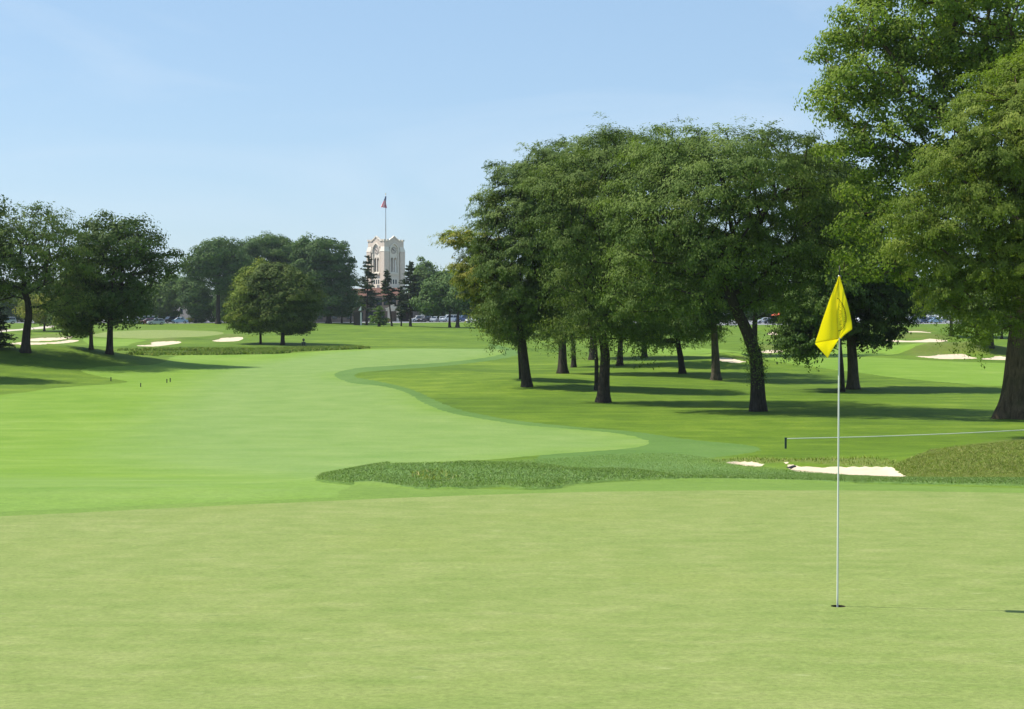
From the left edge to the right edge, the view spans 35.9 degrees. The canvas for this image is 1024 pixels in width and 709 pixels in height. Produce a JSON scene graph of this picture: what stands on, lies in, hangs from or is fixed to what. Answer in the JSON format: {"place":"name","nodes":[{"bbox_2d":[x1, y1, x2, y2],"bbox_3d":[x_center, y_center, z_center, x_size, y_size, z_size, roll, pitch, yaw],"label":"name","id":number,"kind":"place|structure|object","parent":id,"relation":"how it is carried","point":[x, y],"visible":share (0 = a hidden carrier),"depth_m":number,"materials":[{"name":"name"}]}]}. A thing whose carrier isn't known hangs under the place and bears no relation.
{"place":"outdoors","nodes":[
{"label":"outdoors","id":0,"kind":"place"},
{"bbox_2d":[0,326,54,331],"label":"path","id":1,"kind":"structure","parent":0,"point":[31,328],"depth_m":332.88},
{"bbox_2d":[12,331,1005,476],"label":"bunker sand","id":2,"kind":"structure","parent":0,"point":[878,471],"depth_m":149.56,"materials":[{"name":"beige sand"}]},
{"bbox_2d":[0,319,1023,489],"bbox_3d":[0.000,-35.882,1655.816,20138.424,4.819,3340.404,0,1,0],"label":"ground","id":3,"kind":"structure","parent":0,"point":[695,402],"depth_m":105.84,"materials":[{"name":"green plant"}]},
{"bbox_2d":[0,305,17,349],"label":"conifer","id":4,"kind":"object","parent":3,"relation":"on","point":[3,335],"visible":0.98,"depth_m":139.25,"materials":[{"name":"green plant"}]},
{"bbox_2d":[0,194,17,295],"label":"tree","id":5,"kind":"object","parent":3,"relation":"on","point":[4,211],"visible":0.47,"depth_m":136.41,"materials":[{"name":"green plant"}]},
{"bbox_2d":[6,317,16,323],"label":"parked suv","id":6,"kind":"object","parent":3,"relation":"on","point":[12,320],"visible":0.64,"depth_m":382.96,"materials":[{"name":"silver metal"}]},
{"bbox_2d":[12,293,59,330],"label":"tree","id":7,"kind":"object","parent":3,"relation":"on","point":[41,320],"visible":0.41,"depth_m":299.77,"materials":[{"name":"green plant"}]},
{"bbox_2d":[45,309,65,331],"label":"tree","id":8,"kind":"object","parent":3,"relation":"on","point":[50,318],"visible":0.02,"depth_m":297.69,"materials":[{"name":"green plant"}]},
{"bbox_2d":[0,200,116,352],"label":"tree","id":9,"kind":"object","parent":3,"relation":"on","point":[33,250],"visible":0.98,"depth_m":137.19,"materials":[{"name":"green plant"}]},
{"bbox_2d":[45,252,113,349],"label":"tree","id":10,"kind":"object","parent":3,"relation":"on","point":[86,332],"visible":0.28,"depth_m":144.55,"materials":[{"name":"green plant"}]},
{"bbox_2d":[58,210,190,354],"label":"tree","id":11,"kind":"object","parent":3,"relation":"on","point":[119,258],"visible":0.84,"depth_m":142.88,"materials":[{"name":"green plant"}]},
{"bbox_2d":[178,235,253,323],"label":"oak tree","id":12,"kind":"object","parent":3,"relation":"on","point":[214,264],"visible":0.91,"depth_m":380.96,"materials":[{"name":"green plant"}]},
{"bbox_2d":[213,286,232,309],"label":"oak tree","id":13,"kind":"object","parent":3,"relation":"on","point":[223,298],"visible":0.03,"depth_m":393.14,"materials":[{"name":"green plant"}]},
{"bbox_2d":[114,344,370,355],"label":"rough grass","id":14,"kind":"object","parent":3,"relation":"on","point":[225,350],"visible":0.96,"depth_m":192.41,"materials":[{"name":"green plant"}]},
{"bbox_2d":[221,256,271,343],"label":"maple tree","id":15,"kind":"object","parent":3,"relation":"on","point":[239,318],"visible":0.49,"depth_m":215.66,"materials":[{"name":"green plant"}]},
{"bbox_2d":[244,261,327,344],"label":"maple tree","id":16,"kind":"object","parent":3,"relation":"on","point":[292,297],"visible":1,"depth_m":211.80,"materials":[{"name":"green plant"}]},
{"bbox_2d":[287,232,362,323],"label":"oak tree","id":17,"kind":"object","parent":3,"relation":"on","point":[319,258],"visible":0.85,"depth_m":382.54,"materials":[{"name":"green plant"}]},
{"bbox_2d":[335,310,353,322],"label":"tree","id":18,"kind":"object","parent":3,"relation":"on","point":[344,316],"visible":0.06,"depth_m":395.11,"materials":[{"name":"green plant"}]},
{"bbox_2d":[353,306,361,324],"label":"shelter","id":19,"kind":"object","parent":3,"relation":"on","point":[357,316],"visible":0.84,"depth_m":373.48,"materials":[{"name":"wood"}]},
{"bbox_2d":[353,255,381,324],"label":"conifer","id":20,"kind":"object","parent":3,"relation":"on","point":[368,300],"visible":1,"depth_m":375.82,"materials":[{"name":"green plant"}]},
{"bbox_2d":[368,305,389,326],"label":"conifer","id":21,"kind":"object","parent":3,"relation":"on","point":[378,319],"visible":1,"depth_m":338.57,"materials":[{"name":"green plant"}]},
{"bbox_2d":[378,269,398,325],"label":"conifer","id":22,"kind":"object","parent":3,"relation":"on","point":[385,288],"visible":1,"depth_m":346.19,"materials":[{"name":"green plant"}]},
{"bbox_2d":[394,287,408,325],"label":"conifer","id":23,"kind":"object","parent":3,"relation":"on","point":[398,313],"visible":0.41,"depth_m":347.31,"materials":[{"name":"green plant"}]},
{"bbox_2d":[396,260,422,326],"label":"conifer","id":24,"kind":"object","parent":3,"relation":"on","point":[412,287],"visible":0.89,"depth_m":342.97,"materials":[{"name":"green plant"}]},
{"bbox_2d":[408,268,451,326],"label":"tree","id":25,"kind":"object","parent":3,"relation":"on","point":[432,294],"visible":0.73,"depth_m":338.93,"materials":[{"name":"green plant"}]},
{"bbox_2d":[439,271,480,327],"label":"tree","id":26,"kind":"object","parent":3,"relation":"on","point":[459,305],"visible":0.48,"depth_m":334.16,"materials":[{"name":"green plant"}]},
{"bbox_2d":[427,224,531,378],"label":"locust tree","id":27,"kind":"object","parent":3,"relation":"on","point":[461,267],"visible":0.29,"depth_m":115.40,"materials":[{"name":"green plant"}]},
{"bbox_2d":[16,320,955,324],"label":"parking lot","id":28,"kind":"structure","parent":3,"relation":"on","point":[948,321],"depth_m":409.76,"materials":[{"name":"grey asphalt"}]},
{"bbox_2d":[0,282,20,321],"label":"tree","id":29,"kind":"object","parent":28,"relation":"on","point":[7,311],"visible":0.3,"depth_m":411.58,"materials":[{"name":"green plant"}]},
{"bbox_2d":[8,284,36,321],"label":"tree","id":30,"kind":"object","parent":28,"relation":"on","point":[18,317],"visible":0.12,"depth_m":411.47,"materials":[{"name":"green plant"}]},
{"bbox_2d":[32,280,59,296],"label":"tree","id":31,"kind":"object","parent":28,"relation":"on","point":[42,289],"visible":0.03,"depth_m":410.68,"materials":[{"name":"green plant"}]},
{"bbox_2d":[139,283,167,317],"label":"tree","id":32,"kind":"object","parent":28,"relation":"on","point":[152,314],"visible":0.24,"depth_m":411.26,"materials":[{"name":"green plant"}]},
{"bbox_2d":[147,318,164,324],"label":"parked hatchback","id":33,"kind":"object","parent":28,"relation":"on","point":[157,321],"visible":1,"depth_m":385.79,"materials":[{"name":"silver metal"}]},
{"bbox_2d":[150,274,184,318],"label":"tree","id":34,"kind":"object","parent":28,"relation":"on","point":[168,297],"visible":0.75,"depth_m":411.37,"materials":[{"name":"green plant"}]},
{"bbox_2d":[164,317,178,322],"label":"parked suv","id":35,"kind":"object","parent":28,"relation":"on","point":[168,319],"visible":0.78,"depth_m":399.92,"materials":[{"name":"paint"}]},
{"bbox_2d":[172,318,188,322],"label":"parked sedan","id":36,"kind":"object","parent":28,"relation":"on","point":[184,320],"visible":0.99,"depth_m":400.32,"materials":[{"name":"blue paint"}]},
{"bbox_2d":[171,274,215,322],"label":"oak tree","id":37,"kind":"object","parent":28,"relation":"on","point":[194,299],"visible":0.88,"depth_m":400.83,"materials":[{"name":"green plant"}]},
{"bbox_2d":[177,289,215,320],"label":"wing building","id":38,"kind":"structure","parent":28,"relation":"on","point":[185,315],"depth_m":446.86,"materials":[{"name":"beige brick"}]},
{"bbox_2d":[209,292,228,322],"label":"oak tree","id":39,"kind":"object","parent":28,"relation":"on","point":[221,309],"visible":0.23,"depth_m":394.66,"materials":[{"name":"green plant"}]},
{"bbox_2d":[232,230,297,267],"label":"oak tree","id":40,"kind":"object","parent":28,"relation":"on","point":[272,247],"visible":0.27,"depth_m":398.45,"materials":[{"name":"green plant"}]},
{"bbox_2d":[313,236,423,321],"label":"clubhouse","id":41,"kind":"structure","parent":28,"relation":"on","point":[388,254],"depth_m":433.94,"materials":[{"name":"beige stone"}]},
{"bbox_2d":[368,311,374,319],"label":"window","id":42,"kind":"structure","parent":41,"relation":"in","point":[369,313],"depth_m":426.30,"materials":[{"name":"black glass"}]},
{"bbox_2d":[381,193,386,238],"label":"flagpole","id":43,"kind":"object","parent":41,"relation":"on","point":[383,205],"visible":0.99,"depth_m":437.11,"materials":[{"name":"white metal"}]},
{"bbox_2d":[400,312,412,320],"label":"door","id":44,"kind":"structure","parent":41,"relation":"in","point":[407,314],"depth_m":425.78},
{"bbox_2d":[412,316,424,321],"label":"parked suv","id":45,"kind":"object","parent":28,"relation":"on","point":[414,318],"visible":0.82,"depth_m":420.73,"materials":[{"name":"white paint"}]},
{"bbox_2d":[416,316,430,321],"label":"parked suv","id":46,"kind":"object","parent":28,"relation":"on","point":[424,318],"visible":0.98,"depth_m":420.85,"materials":[{"name":"paint"}]},
{"bbox_2d":[405,256,443,315],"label":"tree","id":47,"kind":"object","parent":28,"relation":"on","point":[426,270],"visible":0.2,"depth_m":467.55,"materials":[{"name":"green plant"}]},
{"bbox_2d":[430,316,438,321],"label":"parked hatchback","id":48,"kind":"object","parent":28,"relation":"on","point":[434,318],"visible":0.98,"depth_m":420.91,"materials":[{"name":"silver metal"}]},
{"bbox_2d":[439,316,445,321],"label":"parked hatchback","id":49,"kind":"object","parent":28,"relation":"on","point":[440,318],"visible":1,"depth_m":420.37,"materials":[{"name":"silver metal"}]},
{"bbox_2d":[424,309,463,317],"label":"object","id":50,"kind":"object","parent":28,"relation":"on","point":[446,313],"visible":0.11,"depth_m":451.62,"materials":[{"name":"white"}]},
{"bbox_2d":[442,315,459,321],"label":"parked van","id":51,"kind":"object","parent":28,"relation":"on","point":[453,317],"visible":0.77,"depth_m":421.13,"materials":[{"name":"white paint"}]},
{"bbox_2d":[455,315,469,321],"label":"parked suv","id":52,"kind":"object","parent":28,"relation":"on","point":[462,317],"visible":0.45,"depth_m":420.97,"materials":[{"name":"blue paint"}]},
{"bbox_2d":[742,308,767,320],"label":"tree","id":53,"kind":"object","parent":28,"relation":"on","point":[750,319],"visible":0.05,"depth_m":495.72,"materials":[{"name":"green plant"}]},
{"bbox_2d":[918,277,936,315],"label":"tree","id":54,"kind":"object","parent":28,"relation":"on","point":[930,312],"visible":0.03,"depth_m":495.73,"materials":[{"name":"green plant"}]},
{"bbox_2d":[928,318,941,322],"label":"parked sedan","id":55,"kind":"object","parent":28,"relation":"on","point":[934,319],"visible":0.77,"depth_m":415.67,"materials":[{"name":"blue paint"}]},
{"bbox_2d":[0,337,1004,511],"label":"fairway","id":56,"kind":"structure","parent":3,"relation":"on","point":[220,428],"depth_m":70.67,"materials":[{"name":"green plant"}]},
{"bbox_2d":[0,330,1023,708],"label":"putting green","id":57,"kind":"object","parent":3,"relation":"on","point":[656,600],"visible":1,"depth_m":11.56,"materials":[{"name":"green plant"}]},
{"bbox_2d":[0,478,1023,515],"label":"fringe","id":58,"kind":"object","parent":3,"relation":"on","point":[361,490],"visible":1,"depth_m":20.52,"materials":[{"name":"green plant"}]},
{"bbox_2d":[457,140,603,387],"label":"locust tree","id":59,"kind":"object","parent":3,"relation":"on","point":[510,298],"visible":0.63,"depth_m":107.16,"materials":[{"name":"green plant"}]},
{"bbox_2d":[333,344,760,468],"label":"rough grass strip","id":60,"kind":"object","parent":3,"relation":"on","point":[662,444],"visible":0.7,"depth_m":61.27,"materials":[{"name":"green plant"}]},
{"bbox_2d":[552,272,604,367],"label":"locust tree","id":61,"kind":"object","parent":3,"relation":"on","point":[573,362],"visible":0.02,"depth_m":146.54,"materials":[{"name":"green plant"}]},
{"bbox_2d":[513,124,665,373],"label":"locust tree","id":62,"kind":"object","parent":3,"relation":"on","point":[562,367],"visible":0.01,"depth_m":132.68,"materials":[{"name":"green plant"}]},
{"bbox_2d":[551,235,647,390],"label":"locust tree","id":63,"kind":"object","parent":3,"relation":"on","point":[596,375],"visible":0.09,"depth_m":106.13,"materials":[{"name":"green plant"}]},
{"bbox_2d":[588,208,611,359],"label":"locust tree","id":64,"kind":"object","parent":3,"relation":"on","point":[591,354],"depth_m":165.39,"materials":[{"name":"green plant"}]},
{"bbox_2d":[508,111,715,402],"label":"locust tree","id":65,"kind":"object","parent":3,"relation":"on","point":[576,243],"visible":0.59,"depth_m":92.90,"materials":[{"name":"green plant"}]},
{"bbox_2d":[602,241,679,365],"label":"locust tree","id":66,"kind":"object","parent":3,"relation":"on","point":[620,361],"visible":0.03,"depth_m":146.33,"materials":[{"name":"green plant"}]},
{"bbox_2d":[412,455,904,480],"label":"bunker edge grass","id":67,"kind":"structure","parent":3,"relation":"on","point":[776,458],"depth_m":45.24,"materials":[{"name":"green plant"}]},
{"bbox_2d":[641,254,680,357],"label":"locust tree","id":68,"kind":"object","parent":3,"relation":"on","point":[646,355],"depth_m":168.58,"materials":[{"name":"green plant"}]},
{"bbox_2d":[622,256,732,373],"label":"locust tree","id":69,"kind":"object","parent":3,"relation":"on","point":[671,341],"visible":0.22,"depth_m":133.23,"materials":[{"name":"green plant"}]},
{"bbox_2d":[664,221,766,380],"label":"locust tree","id":70,"kind":"object","parent":3,"relation":"on","point":[724,318],"visible":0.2,"depth_m":123.21,"materials":[{"name":"green plant"}]},
{"bbox_2d":[662,215,791,339],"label":"locust tree","id":71,"kind":"object","parent":3,"relation":"on","point":[754,328],"visible":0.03,"depth_m":178.61,"materials":[{"name":"green plant"}]},
{"bbox_2d":[583,114,878,411],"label":"locust tree","id":72,"kind":"object","parent":3,"relation":"on","point":[748,166],"visible":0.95,"depth_m":84.60,"materials":[{"name":"green plant"}]},
{"bbox_2d":[766,250,865,391],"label":"locust tree","id":73,"kind":"object","parent":3,"relation":"on","point":[802,346],"visible":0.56,"depth_m":106.96,"materials":[{"name":"green plant"}]},
{"bbox_2d":[764,144,930,389],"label":"locust tree","id":74,"kind":"object","parent":3,"relation":"on","point":[876,305],"visible":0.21,"depth_m":109.96,"materials":[{"name":"green plant"}]},
{"bbox_2d":[793,0,1023,419],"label":"maple tree","id":75,"kind":"object","parent":3,"relation":"on","point":[946,56],"visible":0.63,"depth_m":78.44,"materials":[{"name":"green plant"}]},
{"bbox_2d":[865,38,1023,368],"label":"locust tree","id":76,"kind":"object","parent":3,"relation":"on","point":[984,154],"visible":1,"depth_m":63.53,"materials":[{"name":"green plant"}]},
{"bbox_2d":[929,266,980,336],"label":"tree","id":77,"kind":"object","parent":3,"relation":"on","point":[949,317],"visible":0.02,"depth_m":253.96,"materials":[{"name":"green plant"}]},
{"bbox_2d":[950,291,1011,348],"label":"tree","id":78,"kind":"object","parent":3,"relation":"on","point":[992,346],"visible":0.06,"depth_m":176.95,"materials":[{"name":"green plant"}]},
{"bbox_3d":[9.853,3.239,56.844,0.092,0.499,0.092,0,1,0],"label":"stake","id":79,"kind":"object","parent":3,"relation":"on","visible":0},
{"bbox_2d":[787,430,1021,438],"bbox_3d":[20.215,3.025,64.980,26.322,0.400,0.034,-1,2,-38],"label":"rope","id":80,"kind":"object","parent":79,"relation":"attached to","point":[902,435],"visible":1,"depth_m":60.91,"materials":[{"name":"white"}]},
{"bbox_2d":[0,0,1023,315],"label":"sky","id":81,"kind":"structure","parent":0,"point":[240,119],"materials":[{"name":"blue"}]},
{"bbox_2d":[316,452,1023,487],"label":"rough grass","id":82,"kind":"structure","parent":0,"point":[595,471],"depth_m":24.11,"materials":[{"name":"green plant"}]},
{"bbox_2d":[893,439,1023,476],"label":"fescue grass","id":83,"kind":"structure","parent":0,"point":[910,471],"depth_m":42.07,"materials":[{"name":"green plant"}]},
{"bbox_3d":[2.362,1.902,11.431,0.108,0.160,0.108,0,1,0],"label":"cup","id":84,"kind":"object","parent":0,"visible":0},
{"bbox_2d":[815,266,851,606],"bbox_3d":[2.315,0.667,11.387,0.278,2.612,0.110,0,1,0],"label":"flagstick","id":85,"kind":"object","parent":84,"relation":"in","point":[836,325],"visible":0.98,"depth_m":11.37,"materials":[{"name":"yellow fabric"}]}
]}

